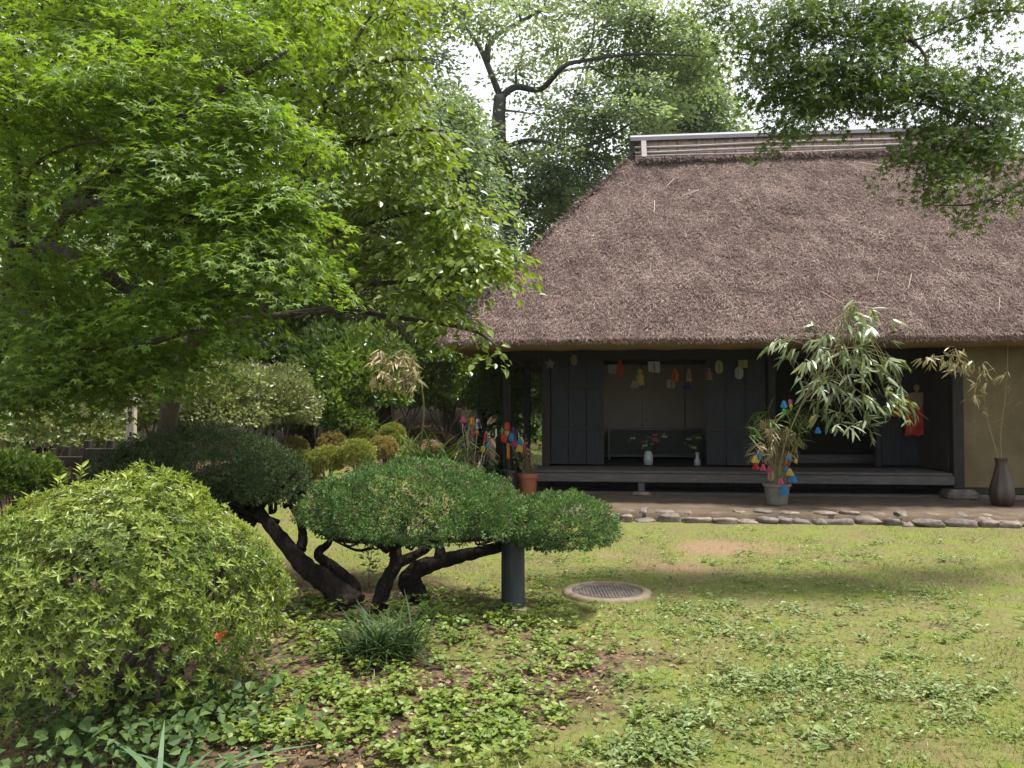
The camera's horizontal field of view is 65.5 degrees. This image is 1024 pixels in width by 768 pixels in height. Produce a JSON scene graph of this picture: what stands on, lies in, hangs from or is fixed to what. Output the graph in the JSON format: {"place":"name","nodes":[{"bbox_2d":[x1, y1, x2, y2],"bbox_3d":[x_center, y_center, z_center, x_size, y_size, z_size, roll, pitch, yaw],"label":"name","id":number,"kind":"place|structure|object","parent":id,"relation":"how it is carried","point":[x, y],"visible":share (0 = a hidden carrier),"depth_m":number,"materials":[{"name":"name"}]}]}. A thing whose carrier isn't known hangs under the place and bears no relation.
{"place":"outdoors","nodes":[
{"label":"outdoors","id":0,"kind":"place"},
{"bbox_2d":[500,436,516,495],"bbox_3d":[-0.050,1.256,13.112,0.280,1.162,0.280,0,-2,0],"label":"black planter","id":1,"kind":"object","parent":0,"point":[510,472],"visible":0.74,"depth_m":13.02,"materials":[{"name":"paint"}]},
{"bbox_2d":[0,360,1023,767],"bbox_3d":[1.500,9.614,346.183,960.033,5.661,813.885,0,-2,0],"label":"ground","id":2,"kind":"structure","parent":0,"point":[706,544],"depth_m":5.38,"materials":[{"name":"plant"}]},
{"bbox_2d":[0,424,69,569],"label":"evergreen shrub","id":3,"kind":"object","parent":2,"relation":"on","point":[21,473],"visible":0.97,"depth_m":7.50,"materials":[{"name":"green plant"}]},
{"bbox_2d":[0,3,70,364],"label":"forest tree","id":4,"kind":"object","parent":2,"relation":"on","point":[5,25],"visible":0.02,"depth_m":12.69,"materials":[{"name":"green plant"}]},
{"bbox_2d":[0,361,125,455],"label":"evergreen shrub","id":5,"kind":"object","parent":2,"relation":"on","point":[82,405],"visible":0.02,"depth_m":11.40,"materials":[{"name":"green plant"}]},
{"bbox_2d":[1,440,134,553],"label":"wooden fence","id":6,"kind":"object","parent":2,"relation":"on","point":[89,451],"visible":0.25,"depth_m":8.51,"materials":[{"name":"brown wood"}]},
{"bbox_2d":[0,394,146,524],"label":"azalea shrub","id":7,"kind":"object","parent":2,"relation":"on","point":[115,430],"visible":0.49,"depth_m":9.13,"materials":[{"name":"green plant"}]},
{"bbox_2d":[0,0,199,453],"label":"forest tree","id":8,"kind":"object","parent":2,"relation":"on","point":[50,159],"visible":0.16,"depth_m":12.46,"materials":[{"name":"green plant"}]},
{"bbox_2d":[125,397,136,536],"bbox_3d":[-4.249,1.015,8.871,0.090,1.829,0.082,0,-2,0],"label":"name stake","id":9,"kind":"object","parent":2,"relation":"on","point":[131,428],"visible":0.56,"depth_m":8.85,"materials":[{"name":"white wood"}]},
{"bbox_2d":[0,0,277,429],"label":"forest tree","id":10,"kind":"object","parent":2,"relation":"on","point":[193,5],"visible":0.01,"depth_m":16.73,"materials":[{"name":"green plant"}]},
{"bbox_2d":[0,459,297,741],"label":"azalea bush","id":11,"kind":"object","parent":2,"relation":"on","point":[174,573],"visible":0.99,"depth_m":3.80,"materials":[{"name":"green plant"}]},
{"bbox_2d":[59,314,243,461],"bbox_3d":[-5.611,0.056,12.485,2.781,2.457,2.451,1,-2,-22],"label":"evergreen shrub","id":12,"kind":"object","parent":2,"relation":"on","point":[218,353],"visible":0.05,"depth_m":12.36,"materials":[{"name":"green plant"}]},
{"bbox_2d":[0,627,340,767],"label":"broadleaf ground cover","id":13,"kind":"object","parent":2,"relation":"on","point":[55,732],"visible":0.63,"depth_m":3.59,"materials":[{"name":"green plant"}]},
{"bbox_2d":[39,12,323,449],"bbox_3d":[-5.947,-2.497,14.678,5.242,7.775,5.574,0,-2,0],"label":"forest tree","id":14,"kind":"object","parent":2,"relation":"on","point":[135,276],"visible":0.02,"depth_m":13.86,"materials":[{"name":"green plant"}]},
{"bbox_2d":[0,0,374,461],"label":"maple tree","id":15,"kind":"object","parent":2,"relation":"on","point":[279,263],"visible":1,"depth_m":5.85,"materials":[{"name":"green plant"}]},
{"bbox_2d":[120,358,275,482],"bbox_3d":[-4.154,0.636,10.620,1.939,2.026,1.905,0,-2,0],"label":"azalea shrub","id":16,"kind":"object","parent":2,"relation":"on","point":[229,409],"visible":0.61,"depth_m":10.22,"materials":[{"name":"green plant"}]},
{"bbox_2d":[108,720,314,767],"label":"strap leaf plant","id":17,"kind":"object","parent":2,"relation":"on","point":[140,760],"visible":0.94,"depth_m":3.27,"materials":[{"name":"plant"}]},
{"bbox_2d":[83,419,364,611],"bbox_3d":[-2.309,1.078,6.537,2.411,1.577,1.453,0,-2,0],"label":"clipped yew","id":18,"kind":"object","parent":2,"relation":"on","point":[251,495],"visible":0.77,"depth_m":6.18,"materials":[{"name":"green plant"}]},
{"bbox_2d":[211,356,324,473],"bbox_3d":[-3.574,0.405,11.541,1.709,1.892,1.979,0,-2,0],"label":"azalea shrub","id":19,"kind":"object","parent":2,"relation":"on","point":[299,397],"visible":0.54,"depth_m":11.31,"materials":[{"name":"green plant"}]},
{"bbox_2d":[0,160,541,445],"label":"woodland","id":20,"kind":"object","parent":2,"relation":"on","point":[537,419],"depth_m":33.55,"materials":[{"name":"plant"}]},
{"bbox_2d":[184,274,379,436],"bbox_3d":[-4.265,-0.476,14.917,3.432,3.344,3.267,-1,-2,28],"label":"evergreen shrub","id":21,"kind":"object","parent":2,"relation":"on","point":[327,317],"visible":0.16,"depth_m":14.12,"materials":[{"name":"green plant"}]},
{"bbox_2d":[280,433,310,453],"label":"clipped azalea","id":22,"kind":"object","parent":2,"relation":"on","point":[301,441],"visible":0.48,"depth_m":12.19,"materials":[{"name":"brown plant"}]},
{"bbox_2d":[125,0,479,445],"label":"forest tree","id":23,"kind":"object","parent":2,"relation":"on","point":[300,432],"visible":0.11,"depth_m":14.85,"materials":[{"name":"green plant"}]},
{"bbox_2d":[290,448,321,478],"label":"clipped azalea","id":24,"kind":"object","parent":2,"relation":"on","point":[306,453],"visible":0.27,"depth_m":11.39,"materials":[{"name":"green plant"}]},
{"bbox_2d":[256,373,378,456],"bbox_3d":[-3.212,0.522,13.231,2.060,1.549,1.973,0,-2,0],"label":"evergreen shrub","id":25,"kind":"object","parent":2,"relation":"on","point":[340,410],"visible":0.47,"depth_m":12.75,"materials":[{"name":"green plant"}]},
{"bbox_2d":[308,443,344,479],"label":"clipped azalea","id":26,"kind":"object","parent":2,"relation":"on","point":[323,451],"visible":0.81,"depth_m":11.08,"materials":[{"name":"green plant"}]},
{"bbox_2d":[315,429,347,460],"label":"clipped azalea","id":27,"kind":"object","parent":2,"relation":"on","point":[323,438],"visible":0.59,"depth_m":12.36,"materials":[{"name":"yellow plant"}]},
{"bbox_2d":[140,0,547,535],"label":"broadleaf tree","id":28,"kind":"object","parent":2,"relation":"on","point":[447,267],"visible":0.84,"depth_m":7.47,"materials":[{"name":"green plant"}]},
{"bbox_2d":[282,316,423,437],"bbox_3d":[-2.859,0.049,13.931,2.691,2.440,2.476,2,-3,-45],"label":"evergreen shrub","id":29,"kind":"object","parent":2,"relation":"on","point":[339,354],"visible":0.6,"depth_m":13.41,"materials":[{"name":"green plant"}]},
{"bbox_2d":[336,437,376,474],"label":"clipped azalea","id":30,"kind":"object","parent":2,"relation":"on","point":[343,456],"visible":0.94,"depth_m":10.85,"materials":[{"name":"green plant"}]},
{"bbox_2d":[347,426,380,453],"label":"clipped azalea","id":31,"kind":"object","parent":2,"relation":"on","point":[364,430],"visible":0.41,"depth_m":12.77,"materials":[{"name":"green plant"}]},
{"bbox_2d":[353,550,380,587],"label":"sapling","id":32,"kind":"object","parent":2,"relation":"on","point":[370,564],"visible":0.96,"depth_m":6.82,"materials":[{"name":"green plant"}]},
{"bbox_2d":[325,403,417,454],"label":"bamboo grass","id":33,"kind":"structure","parent":2,"relation":"on","point":[369,426],"depth_m":13.41,"materials":[{"name":"green plant"}]},
{"bbox_2d":[295,590,458,681],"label":"mondo grass","id":34,"kind":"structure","parent":2,"relation":"on","point":[385,638],"depth_m":4.86,"materials":[{"name":"green plant"}]},
{"bbox_2d":[369,435,400,468],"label":"clipped azalea","id":35,"kind":"object","parent":2,"relation":"on","point":[389,442],"visible":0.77,"depth_m":11.67,"materials":[{"name":"yellow plant"}]},
{"bbox_2d":[377,421,407,447],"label":"clipped azalea","id":36,"kind":"object","parent":2,"relation":"on","point":[398,428],"visible":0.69,"depth_m":13.10,"materials":[{"name":"green plant"}]},
{"bbox_2d":[309,78,482,428],"bbox_3d":[-2.821,-2.774,16.903,4.529,7.855,4.652,0,-2,0],"label":"forest tree","id":37,"kind":"object","parent":2,"relation":"on","point":[385,413],"visible":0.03,"depth_m":16.88,"materials":[{"name":"green plant"}]},
{"bbox_2d":[363,349,428,456],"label":"dead bamboo","id":38,"kind":"object","parent":2,"relation":"on","point":[390,382],"visible":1,"depth_m":12.57,"materials":[{"name":"beige plant"}]},
{"bbox_2d":[344,0,477,332],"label":"forest tree","id":39,"kind":"object","parent":2,"relation":"on","point":[421,45],"visible":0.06,"depth_m":26.36,"materials":[{"name":"green plant"}]},
{"bbox_2d":[371,417,452,457],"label":"bamboo grass","id":40,"kind":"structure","parent":2,"relation":"on","point":[409,449],"depth_m":12.83,"materials":[{"name":"green plant"}]},
{"bbox_2d":[361,298,465,437],"bbox_3d":[-2.211,-0.425,15.993,2.867,3.064,2.801,0,-2,0],"label":"evergreen shrub","id":41,"kind":"object","parent":2,"relation":"on","point":[434,350],"visible":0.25,"depth_m":15.29,"materials":[{"name":"green plant"}]},
{"bbox_2d":[169,559,686,767],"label":"leafy ground cover","id":42,"kind":"object","parent":2,"relation":"on","point":[440,700],"visible":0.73,"depth_m":4.18,"materials":[{"name":"green plant"}]},
{"bbox_2d":[368,421,499,473],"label":"bamboo grass","id":43,"kind":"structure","parent":2,"relation":"on","point":[442,453],"depth_m":12.33,"materials":[{"name":"green plant"}]},
{"bbox_2d":[289,453,623,613],"bbox_3d":[-0.441,1.179,6.260,2.598,1.260,1.610,0,-2,0],"label":"clipped yew","id":44,"kind":"object","parent":2,"relation":"on","point":[330,513],"visible":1,"depth_m":5.92,"materials":[{"name":"green plant"}]},
{"bbox_2d":[389,339,523,440],"bbox_3d":[-1.372,-0.020,17.291,2.952,2.518,2.974,1,-2,-28],"label":"evergreen shrub","id":45,"kind":"object","parent":2,"relation":"on","point":[473,398],"visible":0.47,"depth_m":16.41,"materials":[{"name":"green plant"}]},
{"bbox_2d":[383,89,534,413],"bbox_3d":[-1.640,-3.107,20.106,4.665,7.949,5.383,0,-2,0],"label":"forest tree","id":46,"kind":"object","parent":2,"relation":"on","point":[486,180],"visible":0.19,"depth_m":19.16,"materials":[{"name":"green plant"}]},
{"bbox_2d":[450,419,498,490],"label":"withered bamboo","id":47,"kind":"object","parent":2,"relation":"on","point":[467,455],"visible":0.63,"depth_m":12.55,"materials":[{"name":"plant"}]},
{"bbox_2d":[420,224,541,466],"bbox_3d":[-0.742,-1.041,19.047,3.390,6.155,3.747,1,-2,-25],"label":"forest tree","id":48,"kind":"object","parent":2,"relation":"on","point":[483,416],"visible":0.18,"depth_m":18.82,"materials":[{"name":"green plant"}]},
{"bbox_2d":[447,439,541,484],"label":"bamboo grass","id":49,"kind":"structure","parent":2,"relation":"on","point":[501,467],"depth_m":15.08,"materials":[{"name":"green plant"}]},
{"bbox_2d":[474,372,541,464],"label":"evergreen shrub","id":50,"kind":"object","parent":2,"relation":"on","point":[538,385],"visible":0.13,"depth_m":20.31,"materials":[{"name":"green plant"}]},
{"bbox_2d":[500,533,527,612],"bbox_3d":[0.008,1.454,6.120,0.240,0.637,0.240,0,-2,0],"label":"support post","id":51,"kind":"object","parent":2,"relation":"on","point":[512,573],"visible":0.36,"depth_m":6.04,"materials":[{"name":"grey metal"}]},
{"bbox_2d":[497,170,601,259],"bbox_3d":[1.567,-2.272,26.241,5.633,9.697,6.073,0,-2,0],"label":"forest tree","id":52,"kind":"object","parent":2,"relation":"on","point":[531,239],"visible":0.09,"depth_m":25.97,"materials":[{"name":"green plant"}]},
{"bbox_2d":[386,0,753,460],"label":"tall spreading tree","id":53,"kind":"object","parent":2,"relation":"on","point":[688,57],"visible":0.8,"depth_m":23.44,"materials":[{"name":"plant"}]},
{"bbox_2d":[153,419,1022,767],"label":"fallen leaves","id":54,"kind":"object","parent":2,"relation":"on","point":[309,753],"visible":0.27,"depth_m":4.36,"materials":[{"name":"brown plant"}]},
{"bbox_2d":[562,581,651,603],"bbox_3d":[0.796,1.767,6.672,0.750,0.086,0.750,0,-2,0],"label":"drain cover","id":55,"kind":"object","parent":2,"relation":"on","point":[607,591],"visible":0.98,"depth_m":6.62,"materials":[{"name":"metal"}]},
{"bbox_2d":[620,514,632,521],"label":"edging stone","id":56,"kind":"object","parent":2,"relation":"on","point":[626,518],"visible":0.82,"depth_m":10.91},
{"bbox_2d":[633,517,655,522],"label":"edging stone","id":57,"kind":"object","parent":2,"relation":"on","point":[645,520],"visible":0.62,"depth_m":10.93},
{"bbox_2d":[657,513,681,521],"bbox_3d":[2.169,1.851,10.966,0.361,0.153,0.165,0,-2,0],"label":"edging stone","id":58,"kind":"object","parent":2,"relation":"on","point":[669,517],"visible":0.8,"depth_m":10.90,"materials":[{"name":"stone"}]},
{"bbox_2d":[619,63,767,154],"bbox_3d":[6.843,-4.697,30.223,5.992,14.789,6.127,0,-2,0],"label":"forest tree","id":59,"kind":"object","parent":2,"relation":"on","point":[719,111],"visible":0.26,"depth_m":29.18,"materials":[{"name":"green plant"}]},
{"bbox_2d":[681,517,711,522],"bbox_3d":[2.522,1.874,10.902,0.421,0.126,0.220,0,-2,0],"label":"edging stone","id":60,"kind":"object","parent":2,"relation":"on","point":[696,519],"visible":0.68,"depth_m":10.82,"materials":[{"name":"stone"}]},
{"bbox_2d":[712,517,737,523],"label":"edging stone","id":61,"kind":"object","parent":2,"relation":"on","point":[728,520],"visible":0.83,"depth_m":10.72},
{"bbox_2d":[466,524,1023,767],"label":"weeds","id":62,"kind":"object","parent":2,"relation":"on","point":[652,748],"visible":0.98,"depth_m":4.38,"materials":[{"name":"green plant"}]},
{"bbox_2d":[737,518,758,523],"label":"edging stone","id":63,"kind":"object","parent":2,"relation":"on","point":[746,521],"visible":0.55,"depth_m":10.75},
{"bbox_2d":[753,508,772,513],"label":"edging stone","id":64,"kind":"object","parent":2,"relation":"on","point":[760,510],"visible":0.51,"depth_m":11.03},
{"bbox_2d":[756,516,778,523],"bbox_3d":[3.491,1.859,10.849,0.330,0.109,0.282,0,-2,0],"label":"edging stone","id":65,"kind":"object","parent":2,"relation":"on","point":[767,520],"visible":0.96,"depth_m":10.76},
{"bbox_2d":[777,516,792,523],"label":"edging stone","id":66,"kind":"object","parent":2,"relation":"on","point":[784,520],"visible":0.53,"depth_m":10.73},
{"bbox_2d":[792,517,811,523],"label":"edging stone","id":67,"kind":"object","parent":2,"relation":"on","point":[796,520],"visible":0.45,"depth_m":10.74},
{"bbox_2d":[812,518,827,524],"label":"edging stone","id":68,"kind":"object","parent":2,"relation":"on","point":[820,521],"visible":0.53,"depth_m":10.64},
{"bbox_2d":[825,518,853,524],"bbox_3d":[4.399,1.892,10.736,0.420,0.180,0.217,0,-2,0],"label":"edging stone","id":69,"kind":"object","parent":2,"relation":"on","point":[845,521],"visible":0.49,"depth_m":10.65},
{"bbox_2d":[670,0,1023,237],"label":"overhanging maple","id":70,"kind":"object","parent":2,"relation":"on","point":[852,88],"visible":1,"depth_m":7.09,"materials":[{"name":"green plant"}]},
{"bbox_2d":[836,510,859,514],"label":"edging stone","id":71,"kind":"object","parent":2,"relation":"on","point":[846,512],"visible":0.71,"depth_m":10.90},
{"bbox_2d":[854,515,882,524],"bbox_3d":[4.829,1.867,10.743,0.368,0.185,0.221,0,-2,0],"label":"edging stone","id":72,"kind":"object","parent":2,"relation":"on","point":[864,519],"visible":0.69,"depth_m":10.67,"materials":[{"name":"stone"}]},
{"bbox_2d":[882,517,900,525],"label":"edging stone","id":73,"kind":"object","parent":2,"relation":"on","point":[889,521],"visible":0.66,"depth_m":10.57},
{"bbox_2d":[893,511,907,519],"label":"edging stone","id":74,"kind":"object","parent":2,"relation":"on","point":[900,513],"visible":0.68,"depth_m":10.75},
{"bbox_2d":[910,518,945,527],"bbox_3d":[5.500,1.840,10.490,0.445,0.135,0.229,0,-2,0],"label":"edging stone","id":75,"kind":"object","parent":2,"relation":"on","point":[927,522],"visible":0.88,"depth_m":10.42,"materials":[{"name":"stone"}]},
{"bbox_2d":[943,518,977,527],"bbox_3d":[5.911,1.868,10.521,0.464,0.196,0.214,-1,-2,20],"label":"edging stone","id":76,"kind":"object","parent":2,"relation":"on","point":[955,522],"visible":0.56,"depth_m":10.45,"materials":[{"name":"stone"}]},
{"bbox_2d":[974,516,999,527],"bbox_3d":[6.252,1.860,10.508,0.269,0.211,0.262,0,-2,0],"label":"edging stone","id":77,"kind":"object","parent":2,"relation":"on","point":[985,522],"visible":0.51,"depth_m":10.41,"materials":[{"name":"stone"}]},
{"bbox_2d":[996,520,1022,527],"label":"edging stone","id":78,"kind":"object","parent":2,"relation":"on","point":[1010,524],"visible":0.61,"depth_m":10.38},
{"bbox_2d":[0,0,1023,337],"label":"sky","id":79,"kind":"structure","parent":0,"point":[478,66],"materials":[{"name":"white"}]},
{"bbox_2d":[468,464,1023,522],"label":"dirt terrace","id":80,"kind":"structure","parent":0,"point":[803,506],"depth_m":11.87,"materials":[{"name":"soil"}]},
{"bbox_2d":[517,472,537,494],"bbox_3d":[0.269,1.669,13.337,0.370,0.350,0.370,0,-2,0],"label":"flower pot","id":81,"kind":"object","parent":80,"relation":"on","point":[528,483],"visible":0.87,"depth_m":13.20,"materials":[{"name":"ceramic"}]},
{"bbox_2d":[510,439,539,472],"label":"potted twigs","id":82,"kind":"object","parent":81,"relation":"on","point":[526,464],"visible":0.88,"depth_m":13.32,"materials":[{"name":"plant"}]},
{"bbox_2d":[430,123,1023,499],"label":"thatched house","id":83,"kind":"structure","parent":80,"relation":"on","point":[698,254],"depth_m":13.73,"materials":[{"name":"plant"}]},
{"bbox_2d":[551,360,603,463],"bbox_3d":[1.181,0.509,14.359,0.952,1.864,0.050,0,-2,6],"label":"plank door","id":84,"kind":"structure","parent":83,"relation":"in","point":[586,378],"depth_m":14.35,"materials":[{"name":"grey wood"}]},
{"bbox_2d":[608,365,617,372],"bbox_3d":[1.803,-0.320,14.215,0.169,0.256,0.105,2,-2,-40],"label":"paper ornament","id":85,"kind":"object","parent":83,"relation":"hanging from","point":[612,368],"visible":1,"depth_m":14.21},
{"bbox_2d":[616,361,624,374],"bbox_3d":[1.927,-0.302,14.201,0.155,0.293,0.096,0,-2,-9],"label":"paper ornament","id":86,"kind":"object","parent":83,"relation":"hanging from","point":[620,368],"visible":1,"depth_m":14.19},
{"bbox_2d":[604,364,641,456],"bbox_3d":[2.282,0.561,16.824,0.930,1.974,0.036,0,-2,6],"label":"sliding door","id":87,"kind":"structure","parent":83,"relation":"in","point":[622,403],"depth_m":16.83,"materials":[{"name":"paper"}]},
{"bbox_2d":[635,369,644,384],"bbox_3d":[2.277,-0.218,14.162,0.164,0.463,0.101,0,-2,-4],"label":"paper ornament","id":88,"kind":"object","parent":83,"relation":"hanging from","point":[640,376],"visible":1,"depth_m":14.15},
{"bbox_2d":[644,451,652,464],"bbox_3d":[2.475,1.344,14.454,0.173,0.255,0.173,0,-2,0],"label":"china vase","id":89,"kind":"object","parent":83,"relation":"on","point":[648,457],"visible":1,"depth_m":14.39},
{"bbox_2d":[628,433,666,450],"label":"cut flowers","id":90,"kind":"object","parent":89,"relation":"in","point":[654,440],"visible":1,"depth_m":14.43,"materials":[{"name":"green plant"}]},
{"bbox_2d":[648,361,659,371],"bbox_3d":[2.522,-0.342,14.140,0.131,0.271,0.212,-1,-2,39],"label":"paper ornament","id":91,"kind":"object","parent":83,"relation":"hanging from","point":[653,366],"visible":1,"depth_m":14.13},
{"bbox_2d":[608,428,701,460],"bbox_3d":[2.846,1.203,15.928,1.837,0.635,0.400,0,-2,6],"label":"display case","id":92,"kind":"object","parent":83,"relation":"on","point":[671,444],"visible":0.95,"depth_m":15.74,"materials":[{"name":"black paint"}]},
{"bbox_2d":[642,364,684,427],"bbox_3d":[3.187,0.559,16.759,0.899,1.974,0.036,0,-2,6],"label":"sliding door","id":93,"kind":"structure","parent":83,"relation":"in","point":[662,406],"depth_m":16.77,"materials":[{"name":"paper"}]},
{"bbox_2d":[694,452,700,465],"bbox_3d":[3.346,1.351,14.362,0.122,0.235,0.122,0,-2,0],"label":"china vase","id":94,"kind":"object","parent":83,"relation":"on","point":[697,461],"visible":1,"depth_m":14.32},
{"bbox_2d":[682,434,701,451],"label":"cut flowers","id":95,"kind":"object","parent":94,"relation":"in","point":[698,438],"visible":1,"depth_m":14.33,"materials":[{"name":"green plant"}]},
{"bbox_2d":[684,363,725,457],"bbox_3d":[4.065,0.555,16.640,0.889,1.974,0.030,0,-2,6],"label":"sliding door","id":96,"kind":"structure","parent":83,"relation":"in","point":[695,398],"depth_m":16.66,"materials":[{"name":"paper"}]},
{"bbox_2d":[715,361,722,372],"bbox_3d":[3.646,-0.320,14.021,0.084,0.268,0.136,-2,-2,42],"label":"paper ornament","id":97,"kind":"object","parent":83,"relation":"hanging from","point":[718,366],"visible":1,"depth_m":14.01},
{"bbox_2d":[706,359,765,464],"bbox_3d":[3.955,0.500,14.068,1.034,1.864,0.050,0,-2,6],"label":"plank door","id":98,"kind":"structure","parent":83,"relation":"in","point":[727,434],"depth_m":14.06,"materials":[{"name":"grey wood"}]},
{"bbox_2d":[735,367,742,378],"bbox_3d":[3.987,-0.272,13.984,0.126,0.368,0.079,0,-2,-13],"label":"paper ornament","id":99,"kind":"object","parent":83,"relation":"hanging from","point":[738,373],"visible":1,"depth_m":13.97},
{"bbox_2d":[738,360,747,367],"bbox_3d":[4.057,-0.384,13.980,0.155,0.205,0.096,2,-2,-43],"label":"paper ornament","id":100,"kind":"object","parent":83,"relation":"hanging from","point":[742,363],"visible":1,"depth_m":13.97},
{"bbox_2d":[880,359,918,464],"bbox_3d":[7.040,0.498,14.025,1.042,1.864,0.050,0,-2,6],"label":"plank door","id":101,"kind":"structure","parent":83,"relation":"in","point":[897,448],"depth_m":14.04,"materials":[{"name":"grey wood"}]},
{"bbox_2d":[892,384,922,435],"bbox_3d":[7.046,0.457,13.850,0.803,0.896,0.095,0,-2,8],"label":"hanging kimono","id":102,"kind":"object","parent":83,"relation":"hanging from","point":[916,396],"visible":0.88,"depth_m":13.82,"materials":[{"name":"red fabric"}]},
{"bbox_2d":[763,482,790,505],"bbox_3d":[3.953,1.641,11.874,0.410,0.315,0.410,0,-2,0],"label":"flower pot","id":103,"kind":"object","parent":80,"relation":"on","point":[774,497],"visible":0.91,"depth_m":11.74,"materials":[{"name":"ceramic"}]},
{"bbox_2d":[745,397,815,484],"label":"dry bamboo grass","id":104,"kind":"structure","parent":103,"relation":"in","point":[775,435],"depth_m":11.89,"materials":[{"name":"green plant"}]},
{"bbox_2d":[757,299,924,484],"bbox_3d":[4.892,0.183,11.720,2.572,2.824,1.669,0,-2,0],"label":"bamboo bough","id":105,"kind":"object","parent":103,"relation":"in","point":[853,360],"visible":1,"depth_m":11.67,"materials":[{"name":"green plant"}]},
{"bbox_2d":[811,510,836,515],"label":"edging stone","id":106,"kind":"object","parent":80,"relation":"on","point":[825,513],"visible":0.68,"depth_m":10.90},
{"bbox_2d":[988,458,1015,505],"bbox_3d":[7.250,1.446,11.786,0.330,0.700,0.330,-1,-2,22],"label":"floor vase","id":107,"kind":"object","parent":80,"relation":"on","point":[1001,490],"visible":1,"depth_m":11.69,"materials":[{"name":"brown ceramic"}]},
{"bbox_2d":[910,348,1023,457],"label":"dry bamboo branch","id":108,"kind":"object","parent":107,"relation":"in","point":[951,365],"visible":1,"depth_m":11.58,"materials":[{"name":"beige plant"}]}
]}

